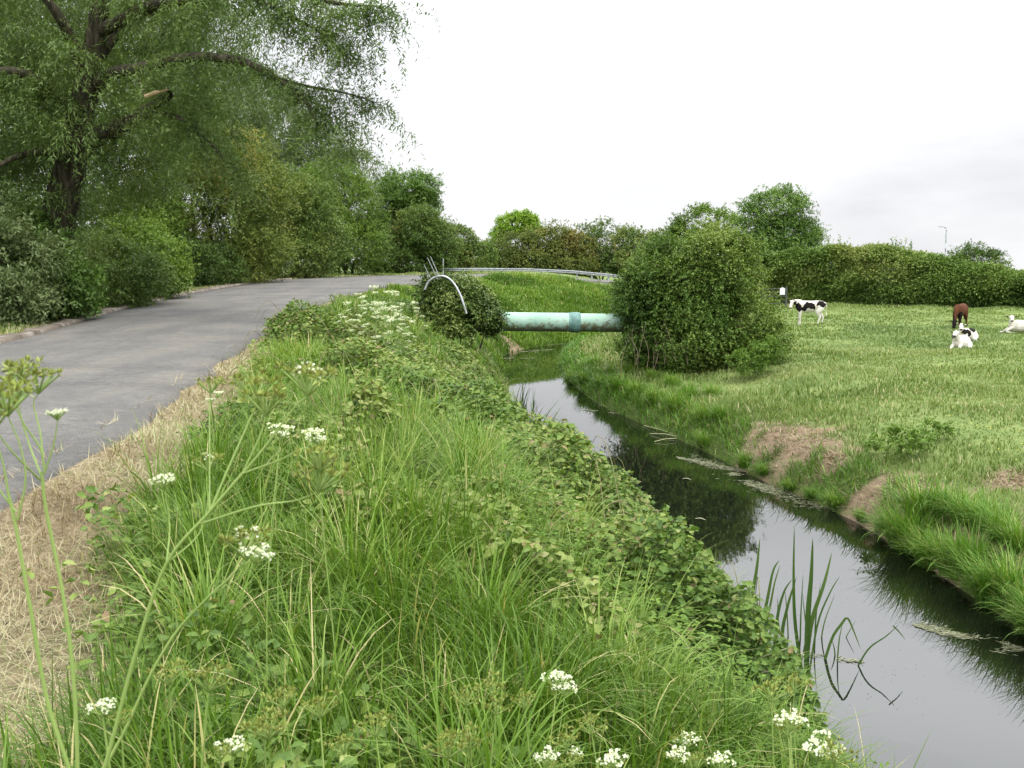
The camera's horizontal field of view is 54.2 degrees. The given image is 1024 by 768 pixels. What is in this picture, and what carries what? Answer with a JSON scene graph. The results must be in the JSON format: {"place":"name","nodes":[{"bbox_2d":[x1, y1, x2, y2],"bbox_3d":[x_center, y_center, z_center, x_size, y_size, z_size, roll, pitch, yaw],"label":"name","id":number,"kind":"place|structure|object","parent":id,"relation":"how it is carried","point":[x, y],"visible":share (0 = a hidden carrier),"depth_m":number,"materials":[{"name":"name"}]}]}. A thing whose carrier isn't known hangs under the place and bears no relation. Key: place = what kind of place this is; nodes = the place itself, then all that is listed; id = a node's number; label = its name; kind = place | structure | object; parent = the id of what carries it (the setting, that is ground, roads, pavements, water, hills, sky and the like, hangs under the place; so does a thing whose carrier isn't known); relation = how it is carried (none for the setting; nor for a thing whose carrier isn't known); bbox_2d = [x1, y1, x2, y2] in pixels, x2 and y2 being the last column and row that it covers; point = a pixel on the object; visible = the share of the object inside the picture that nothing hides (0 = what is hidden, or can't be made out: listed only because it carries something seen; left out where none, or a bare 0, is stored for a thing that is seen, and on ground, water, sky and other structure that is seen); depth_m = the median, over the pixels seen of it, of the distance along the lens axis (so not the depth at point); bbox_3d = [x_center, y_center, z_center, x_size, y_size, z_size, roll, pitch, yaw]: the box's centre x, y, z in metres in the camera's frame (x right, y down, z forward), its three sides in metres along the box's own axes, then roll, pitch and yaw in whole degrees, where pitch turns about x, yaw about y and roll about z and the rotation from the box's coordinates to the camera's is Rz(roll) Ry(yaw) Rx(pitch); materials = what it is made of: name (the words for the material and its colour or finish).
{"place":"outdoors","nodes":[
{"label":"outdoors","id":0,"kind":"place"},
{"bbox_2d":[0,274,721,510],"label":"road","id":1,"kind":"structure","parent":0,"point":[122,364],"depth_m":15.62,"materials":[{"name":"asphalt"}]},
{"bbox_2d":[0,266,1023,767],"bbox_3d":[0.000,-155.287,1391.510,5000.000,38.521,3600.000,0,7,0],"label":"ground","id":2,"kind":"structure","parent":0,"point":[780,462],"depth_m":16.70,"materials":[{"name":"plant"}]},
{"bbox_2d":[0,380,70,767],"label":"cow parsley","id":3,"kind":"object","parent":2,"relation":"on","point":[8,406],"visible":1,"depth_m":0.97,"materials":[{"name":"green plant"}]},
{"bbox_2d":[0,354,79,767],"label":"cow parsley","id":4,"kind":"object","parent":2,"relation":"on","point":[16,366],"visible":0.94,"depth_m":1.03,"materials":[{"name":"green plant"}]},
{"bbox_2d":[0,180,86,326],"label":"shrub","id":5,"kind":"object","parent":2,"relation":"on","point":[17,287],"visible":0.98,"depth_m":23.28,"materials":[{"name":"green plant"}]},
{"bbox_2d":[0,202,123,320],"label":"elder bush","id":6,"kind":"object","parent":2,"relation":"on","point":[85,300],"visible":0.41,"depth_m":24.78,"materials":[{"name":"green plant"}]},
{"bbox_2d":[0,0,134,276],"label":"sallow tree","id":7,"kind":"object","parent":2,"relation":"on","point":[82,196],"visible":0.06,"depth_m":35.36,"materials":[{"name":"green plant"}]},
{"bbox_2d":[5,0,208,285],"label":"field maple","id":8,"kind":"object","parent":2,"relation":"on","point":[171,221],"visible":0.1,"depth_m":42.85,"materials":[{"name":"green plant"}]},
{"bbox_2d":[85,697,132,767],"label":"cow parsley","id":9,"kind":"object","parent":2,"relation":"on","point":[100,705],"visible":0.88,"depth_m":1.26,"materials":[{"name":"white plant"}]},
{"bbox_2d":[75,219,192,308],"bbox_3d":[-12.600,-3.462,31.232,4.548,3.398,4.850,0,7,0],"label":"shrub","id":10,"kind":"object","parent":2,"relation":"on","point":[135,290],"visible":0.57,"depth_m":30.82,"materials":[{"name":"green plant"}]},
{"bbox_2d":[0,324,284,766],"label":"cut grass","id":11,"kind":"structure","parent":2,"relation":"on","point":[95,474],"depth_m":5.59,"materials":[{"name":"plant"}]},
{"bbox_2d":[0,278,291,343],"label":"kerb","id":12,"kind":"structure","parent":2,"relation":"on","point":[27,332],"depth_m":23.81,"materials":[{"name":"concrete"}]},
{"bbox_2d":[93,209,200,298],"bbox_3d":[-13.213,-4.549,35.882,4.879,3.465,3.193,4,8,29],"label":"elder bush","id":13,"kind":"object","parent":2,"relation":"on","point":[149,232],"visible":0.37,"depth_m":35.38,"materials":[{"name":"green plant"}]},
{"bbox_2d":[145,657,232,767],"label":"cow parsley","id":14,"kind":"object","parent":2,"relation":"on","point":[212,686],"visible":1,"depth_m":1.58,"materials":[{"name":"green plant"}]},
{"bbox_2d":[106,523,274,767],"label":"cow parsley","id":15,"kind":"object","parent":2,"relation":"on","point":[251,550],"visible":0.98,"depth_m":1.34,"materials":[{"name":"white plant"}]},
{"bbox_2d":[80,0,306,230],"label":"willow tree","id":16,"kind":"object","parent":2,"relation":"on","point":[258,124],"visible":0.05,"depth_m":63.73,"materials":[{"name":"green plant"}]},
{"bbox_2d":[151,212,260,286],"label":"shrub","id":17,"kind":"object","parent":2,"relation":"on","point":[207,275],"visible":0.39,"depth_m":46.12,"materials":[{"name":"green plant"}]},
{"bbox_2d":[120,117,305,283],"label":"hawthorn tree","id":18,"kind":"object","parent":2,"relation":"on","point":[252,244],"visible":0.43,"depth_m":48.77,"materials":[{"name":"green plant"}]},
{"bbox_2d":[0,0,439,275],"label":"willow tree","id":19,"kind":"object","parent":2,"relation":"on","point":[82,134],"visible":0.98,"depth_m":23.54,"materials":[{"name":"green plant"}]},
{"bbox_2d":[206,735,244,767],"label":"cow parsley","id":20,"kind":"object","parent":2,"relation":"on","point":[224,751],"visible":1,"depth_m":1.36,"materials":[{"name":"white plant"}]},
{"bbox_2d":[102,360,351,767],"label":"cow parsley","id":21,"kind":"object","parent":2,"relation":"on","point":[319,465],"visible":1,"depth_m":1.17,"materials":[{"name":"green plant"}]},
{"bbox_2d":[240,705,288,767],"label":"cow parsley","id":22,"kind":"object","parent":2,"relation":"on","point":[267,733],"visible":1,"depth_m":1.45,"materials":[{"name":"green plant"}]},
{"bbox_2d":[266,422,294,704],"bbox_3d":[-0.785,0.692,3.396,0.079,1.135,0.130,6,9,39],"label":"cow parsley","id":23,"kind":"object","parent":2,"relation":"on","point":[281,434],"visible":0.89,"depth_m":3.35,"materials":[{"name":"white plant"}]},
{"bbox_2d":[0,271,572,334],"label":"verge grass","id":24,"kind":"structure","parent":2,"relation":"on","point":[6,330],"depth_m":42.43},
{"bbox_2d":[220,160,362,277],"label":"hawthorn tree","id":25,"kind":"object","parent":2,"relation":"on","point":[309,233],"visible":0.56,"depth_m":58.05,"materials":[{"name":"green plant"}]},
{"bbox_2d":[196,78,396,208],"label":"willow tree","id":26,"kind":"object","parent":2,"relation":"on","point":[285,154],"visible":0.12,"depth_m":75.31,"materials":[{"name":"green plant"}]},
{"bbox_2d":[259,684,342,767],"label":"cow parsley","id":27,"kind":"object","parent":2,"relation":"on","point":[284,702],"visible":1,"depth_m":1.70,"materials":[{"name":"green plant"}]},
{"bbox_2d":[301,427,340,713],"bbox_3d":[-0.644,0.692,3.420,0.076,1.101,0.121,5,9,37],"label":"cow parsley","id":28,"kind":"object","parent":2,"relation":"on","point":[318,437],"visible":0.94,"depth_m":3.39,"materials":[{"name":"white plant"}]},
{"bbox_2d":[280,155,400,274],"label":"sallow tree","id":29,"kind":"object","parent":2,"relation":"on","point":[365,226],"visible":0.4,"depth_m":67.52,"materials":[{"name":"green plant"}]},
{"bbox_2d":[323,709,394,767],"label":"cow parsley","id":30,"kind":"object","parent":2,"relation":"on","point":[345,746],"visible":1,"depth_m":1.80,"materials":[{"name":"green plant"}]},
{"bbox_2d":[357,160,446,262],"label":"ash tree","id":31,"kind":"object","parent":2,"relation":"on","point":[400,195],"visible":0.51,"depth_m":81.47,"materials":[{"name":"green plant"}]},
{"bbox_2d":[351,198,465,273],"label":"shrub","id":32,"kind":"object","parent":2,"relation":"on","point":[414,249],"visible":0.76,"depth_m":77.13,"materials":[{"name":"green plant"}]},
{"bbox_2d":[18,290,849,767],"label":"brambles","id":33,"kind":"object","parent":2,"relation":"on","point":[664,540],"visible":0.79,"depth_m":6.12,"materials":[{"name":"green plant"}]},
{"bbox_2d":[422,721,492,767],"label":"cow parsley","id":34,"kind":"object","parent":2,"relation":"on","point":[443,736],"visible":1,"depth_m":1.69,"materials":[{"name":"green plant"}]},
{"bbox_2d":[398,265,517,349],"bbox_3d":[-1.738,-2.371,30.874,3.437,2.622,2.766,-5,9,-33],"label":"ivy bush","id":35,"kind":"object","parent":2,"relation":"on","point":[445,312],"visible":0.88,"depth_m":30.33,"materials":[{"name":"green plant"}]},
{"bbox_2d":[424,256,466,313],"bbox_3d":[-2.102,-2.968,29.978,0.980,1.708,1.304,-5,9,-37],"label":"climb guard","id":36,"kind":"object","parent":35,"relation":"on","point":[449,279],"visible":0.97,"depth_m":29.84,"materials":[{"name":"metal"}]},
{"bbox_2d":[421,216,501,271],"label":"shrub","id":37,"kind":"object","parent":2,"relation":"on","point":[465,258],"visible":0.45,"depth_m":86.11,"materials":[{"name":"green plant"}]},
{"bbox_2d":[0,283,929,767],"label":"long grass","id":38,"kind":"structure","parent":2,"relation":"on","point":[352,595],"depth_m":4.40,"materials":[{"name":"plant"}]},
{"bbox_2d":[449,684,513,767],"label":"cow parsley","id":39,"kind":"object","parent":2,"relation":"on","point":[466,700],"visible":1,"depth_m":2.08,"materials":[{"name":"green plant"}]},
{"bbox_2d":[474,231,532,267],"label":"thorn bush","id":40,"kind":"object","parent":2,"relation":"on","point":[490,240],"visible":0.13,"depth_m":105.61,"materials":[{"name":"green plant"}]},
{"bbox_2d":[486,208,544,247],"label":"lime tree","id":41,"kind":"object","parent":2,"relation":"on","point":[524,217],"visible":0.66,"depth_m":122.41,"materials":[{"name":"green plant"}]},
{"bbox_2d":[213,301,818,709],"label":"bramble canes","id":42,"kind":"object","parent":2,"relation":"on","point":[456,408],"visible":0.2,"depth_m":10.09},
{"bbox_2d":[383,271,653,353],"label":"bank grass","id":43,"kind":"structure","parent":2,"relation":"on","point":[564,294],"depth_m":55.06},
{"bbox_2d":[472,670,577,767],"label":"cow parsley","id":44,"kind":"object","parent":2,"relation":"on","point":[554,673],"visible":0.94,"depth_m":2.30,"materials":[{"name":"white plant"}]},
{"bbox_2d":[488,217,566,272],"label":"thorn bush","id":45,"kind":"object","parent":2,"relation":"on","point":[540,257],"visible":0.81,"depth_m":101.41,"materials":[{"name":"green plant"}]},
{"bbox_2d":[431,268,653,279],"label":"crash barrier","id":46,"kind":"object","parent":2,"relation":"on","point":[535,270],"visible":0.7,"depth_m":80.47,"materials":[{"name":"metal"}]},
{"bbox_2d":[533,745,583,767],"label":"cow parsley","id":47,"kind":"object","parent":2,"relation":"on","point":[544,755],"visible":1,"depth_m":1.81,"materials":[{"name":"white plant"}]},
{"bbox_2d":[521,220,602,278],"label":"thorn bush","id":48,"kind":"object","parent":2,"relation":"on","point":[570,260],"visible":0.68,"depth_m":101.54,"materials":[{"name":"green plant"}]},
{"bbox_2d":[470,312,656,369],"bbox_3d":[1.123,-1.237,31.332,6.762,2.079,0.911,0,7,-1],"label":"pipe","id":49,"kind":"object","parent":2,"relation":"on","point":[575,322],"visible":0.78,"depth_m":30.98,"materials":[{"name":"metal"}]},
{"bbox_2d":[548,712,607,767],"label":"cow parsley","id":50,"kind":"object","parent":2,"relation":"on","point":[591,733],"visible":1,"depth_m":1.99,"materials":[{"name":"green plant"}]},
{"bbox_2d":[553,215,641,279],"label":"thorn bush","id":51,"kind":"object","parent":2,"relation":"on","point":[597,233],"visible":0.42,"depth_m":103.57,"materials":[{"name":"green plant"}]},
{"bbox_2d":[596,748,628,767],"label":"cow parsley","id":52,"kind":"object","parent":2,"relation":"on","point":[610,757],"visible":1,"depth_m":1.69,"materials":[{"name":"white plant"}]},
{"bbox_2d":[603,371,640,392],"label":"sedge clump","id":53,"kind":"object","parent":2,"relation":"on","point":[617,384],"visible":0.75,"depth_m":28.89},
{"bbox_2d":[596,222,667,274],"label":"thorn bush","id":54,"kind":"object","parent":2,"relation":"on","point":[618,256],"visible":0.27,"depth_m":101.98,"materials":[{"name":"green plant"}]},
{"bbox_2d":[634,382,667,403],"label":"sedge clump","id":55,"kind":"object","parent":2,"relation":"on","point":[650,395],"visible":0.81,"depth_m":26.26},
{"bbox_2d":[657,369,684,387],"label":"sedge clump","id":56,"kind":"object","parent":2,"relation":"on","point":[670,380],"visible":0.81,"depth_m":27.68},
{"bbox_2d":[462,379,888,767],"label":"nettles","id":57,"kind":"object","parent":2,"relation":"on","point":[676,629],"visible":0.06,"depth_m":5.36,"materials":[{"name":"green plant"}]},
{"bbox_2d":[663,745,690,767],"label":"cow parsley","id":58,"kind":"object","parent":2,"relation":"on","point":[674,754],"visible":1,"depth_m":2.54,"materials":[{"name":"white plant"}]},
{"bbox_2d":[656,386,700,410],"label":"sedge clump","id":59,"kind":"object","parent":2,"relation":"on","point":[673,400],"visible":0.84,"depth_m":24.94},
{"bbox_2d":[672,727,701,767],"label":"cow parsley","id":60,"kind":"object","parent":2,"relation":"on","point":[682,741],"visible":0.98,"depth_m":2.73,"materials":[{"name":"white plant"}]},
{"bbox_2d":[668,375,706,399],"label":"sedge clump","id":61,"kind":"object","parent":2,"relation":"on","point":[689,388],"visible":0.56,"depth_m":25.59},
{"bbox_2d":[597,217,804,376],"bbox_3d":[5.603,-2.453,30.808,6.012,5.330,5.149,-2,7,-16],"label":"bramble bush","id":62,"kind":"object","parent":2,"relation":"on","point":[677,296],"visible":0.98,"depth_m":29.79,"materials":[{"name":"green plant"}]},
{"bbox_2d":[621,321,687,370],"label":"dead bramble","id":63,"kind":"object","parent":62,"relation":"attached to","point":[655,353],"visible":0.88,"depth_m":29.41,"materials":[{"name":"plant"}]},
{"bbox_2d":[691,426,713,447],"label":"sedge clump","id":64,"kind":"object","parent":2,"relation":"on","point":[700,440],"visible":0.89,"depth_m":22.43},
{"bbox_2d":[665,201,745,262],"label":"maple tree","id":65,"kind":"object","parent":2,"relation":"on","point":[678,222],"visible":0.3,"depth_m":78.43,"materials":[{"name":"green plant"}]},
{"bbox_2d":[686,750,735,767],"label":"cow parsley","id":66,"kind":"object","parent":2,"relation":"on","point":[715,760],"visible":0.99,"depth_m":2.56,"materials":[{"name":"white plant"}]},
{"bbox_2d":[729,443,756,469],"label":"sedge clump","id":67,"kind":"object","parent":2,"relation":"on","point":[742,462],"visible":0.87,"depth_m":20.18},
{"bbox_2d":[724,334,788,378],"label":"nettle clump","id":68,"kind":"object","parent":2,"relation":"on","point":[762,357],"visible":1,"depth_m":27.47,"materials":[{"name":"green plant"}]},
{"bbox_2d":[728,182,831,296],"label":"ash tree","id":69,"kind":"object","parent":2,"relation":"on","point":[775,226],"visible":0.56,"depth_m":69.92,"materials":[{"name":"green plant"}]},
{"bbox_2d":[750,673,811,767],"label":"cow parsley","id":70,"kind":"object","parent":2,"relation":"on","point":[790,687],"visible":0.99,"depth_m":2.10,"materials":[{"name":"green plant"}]},
{"bbox_2d":[556,332,1023,634],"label":"waterside grass","id":71,"kind":"structure","parent":2,"relation":"on","point":[567,359],"depth_m":23.72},
{"bbox_2d":[773,708,809,767],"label":"cow parsley","id":72,"kind":"object","parent":2,"relation":"on","point":[791,726],"visible":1,"depth_m":2.00,"materials":[{"name":"white plant"}]},
{"bbox_2d":[569,299,1023,566],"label":"pasture grass","id":73,"kind":"structure","parent":2,"relation":"on","point":[747,400],"depth_m":24.46,"materials":[{"name":"plant"}]},
{"bbox_2d":[788,299,826,324],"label":"calf","id":74,"kind":"object","parent":2,"relation":"on","point":[816,307],"visible":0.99,"depth_m":45.39},
{"bbox_2d":[802,729,859,767],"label":"cow parsley","id":75,"kind":"object","parent":2,"relation":"on","point":[831,751],"visible":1,"depth_m":1.88,"materials":[{"name":"white plant"}]},
{"bbox_2d":[811,486,850,507],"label":"sedge clump","id":76,"kind":"object","parent":2,"relation":"on","point":[835,502],"visible":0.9,"depth_m":17.02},
{"bbox_2d":[717,412,1023,607],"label":"trampled straw","id":77,"kind":"object","parent":2,"relation":"on","point":[839,453],"visible":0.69,"depth_m":18.32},
{"bbox_2d":[745,234,1023,310],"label":"hedge","id":78,"kind":"object","parent":2,"relation":"on","point":[884,273],"visible":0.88,"depth_m":59.83,"materials":[{"name":"green plant"}]},
{"bbox_2d":[853,495,935,550],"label":"sedge clump","id":79,"kind":"object","parent":2,"relation":"on","point":[887,531],"visible":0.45,"depth_m":14.71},
{"bbox_2d":[860,416,956,461],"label":"nettle clump","id":80,"kind":"object","parent":2,"relation":"on","point":[915,439],"visible":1,"depth_m":17.64,"materials":[{"name":"green plant"}]},
{"bbox_2d":[862,497,955,554],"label":"sedge clump","id":81,"kind":"object","parent":2,"relation":"on","point":[904,525],"visible":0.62,"depth_m":14.51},
{"bbox_2d":[872,466,972,520],"bbox_3d":[6.119,1.625,14.979,1.667,0.854,1.645,1,7,4],"label":"sedge clump","id":82,"kind":"object","parent":2,"relation":"on","point":[914,497],"visible":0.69,"depth_m":14.95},
{"bbox_2d":[883,515,969,569],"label":"sedge clump","id":83,"kind":"object","parent":2,"relation":"on","point":[921,563],"visible":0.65,"depth_m":13.87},
{"bbox_2d":[906,467,984,519],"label":"sedge clump","id":84,"kind":"object","parent":2,"relation":"on","point":[940,500],"visible":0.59,"depth_m":14.61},
{"bbox_2d":[902,515,1001,579],"bbox_3d":[5.869,2.174,13.287,1.568,0.803,1.547,3,8,25],"label":"sedge clump","id":85,"kind":"object","parent":2,"relation":"on","point":[943,559],"visible":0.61,"depth_m":13.28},
{"bbox_2d":[949,303,967,329],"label":"calf","id":86,"kind":"object","parent":2,"relation":"on","point":[960,311],"visible":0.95,"depth_m":43.10},
{"bbox_2d":[950,331,972,348],"bbox_3d":[15.508,-1.505,34.536,0.686,0.733,1.542,6,9,40],"label":"calf","id":87,"kind":"object","parent":2,"relation":"on","point":[958,341],"visible":0.77,"depth_m":34.24},
{"bbox_2d":[955,323,978,340],"bbox_3d":[16.725,-1.892,36.800,1.542,0.733,0.686,-6,10,-42],"label":"calf","id":88,"kind":"object","parent":2,"relation":"on","point":[971,333],"visible":0.56,"depth_m":36.58},
{"bbox_2d":[925,480,1009,526],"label":"sedge clump","id":89,"kind":"object","parent":2,"relation":"on","point":[953,512],"visible":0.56,"depth_m":14.12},
{"bbox_2d":[922,514,1014,574],"bbox_3d":[6.025,2.062,13.047,1.392,0.802,1.325,0,7,3],"label":"sedge clump","id":90,"kind":"object","parent":2,"relation":"on","point":[974,543],"visible":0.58,"depth_m":12.97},
{"bbox_2d":[932,536,1023,610],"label":"sedge clump","id":91,"kind":"object","parent":2,"relation":"on","point":[979,580],"visible":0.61,"depth_m":12.27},
{"bbox_2d":[944,238,1012,282],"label":"ivy clad tree","id":92,"kind":"object","parent":2,"relation":"on","point":[992,252],"visible":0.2,"depth_m":65.75,"materials":[{"name":"green plant"}]},
{"bbox_2d":[936,483,1020,533],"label":"sedge clump","id":93,"kind":"object","parent":2,"relation":"on","point":[972,515],"visible":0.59,"depth_m":13.78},
{"bbox_2d":[958,490,1023,543],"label":"sedge clump","id":94,"kind":"object","parent":2,"relation":"on","point":[989,513],"visible":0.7,"depth_m":13.26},
{"bbox_2d":[963,540,1023,602],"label":"sedge clump","id":95,"kind":"object","parent":2,"relation":"on","point":[1010,572],"visible":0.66,"depth_m":12.02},
{"bbox_2d":[969,563,1023,634],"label":"sedge clump","id":96,"kind":"object","parent":2,"relation":"on","point":[1017,626],"visible":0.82,"depth_m":11.48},
{"bbox_2d":[981,505,1023,555],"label":"sedge clump","id":97,"kind":"object","parent":2,"relation":"on","point":[1017,535],"visible":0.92,"depth_m":12.70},
{"bbox_2d":[1000,315,1023,332],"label":"calf","id":98,"kind":"object","parent":2,"relation":"on","point":[1016,325],"visible":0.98,"depth_m":39.82},
{"bbox_2d":[0,0,1023,269],"label":"sky","id":99,"kind":"structure","parent":0,"point":[901,119],"materials":[{"name":"white"}]},
{"bbox_2d":[501,343,1023,767],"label":"water","id":100,"kind":"structure","parent":0,"point":[964,708],"depth_m":12.50,"materials":[{"name":"black liquid"}]},
{"bbox_2d":[743,540,779,613],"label":"reed","id":101,"kind":"object","parent":100,"relation":"in","point":[755,580],"visible":0.39,"depth_m":11.43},
{"bbox_2d":[501,349,1023,699],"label":"floating weed","id":102,"kind":"object","parent":100,"relation":"on","point":[954,633],"visible":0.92,"depth_m":13.53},
{"bbox_2d":[773,579,795,651],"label":"reed","id":103,"kind":"object","parent":100,"relation":"in","point":[785,613],"visible":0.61,"depth_m":10.47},
{"bbox_2d":[792,527,838,671],"bbox_3d":[3.145,2.283,10.399,0.489,1.688,0.113,-1,7,-9],"label":"reed","id":104,"kind":"object","parent":100,"relation":"in","point":[809,619],"visible":0.91,"depth_m":10.41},
{"bbox_2d":[785,580,854,636],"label":"reed","id":105,"kind":"object","parent":100,"relation":"in","point":[804,615],"visible":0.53,"depth_m":11.37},
{"bbox_2d":[824,617,859,658],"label":"reed","id":106,"kind":"object","parent":100,"relation":"in","point":[833,636],"visible":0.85,"depth_m":10.74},
{"bbox_2d":[768,322,1023,423],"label":"coarse grass","id":107,"kind":"structure","parent":0,"point":[919,328],"depth_m":37.29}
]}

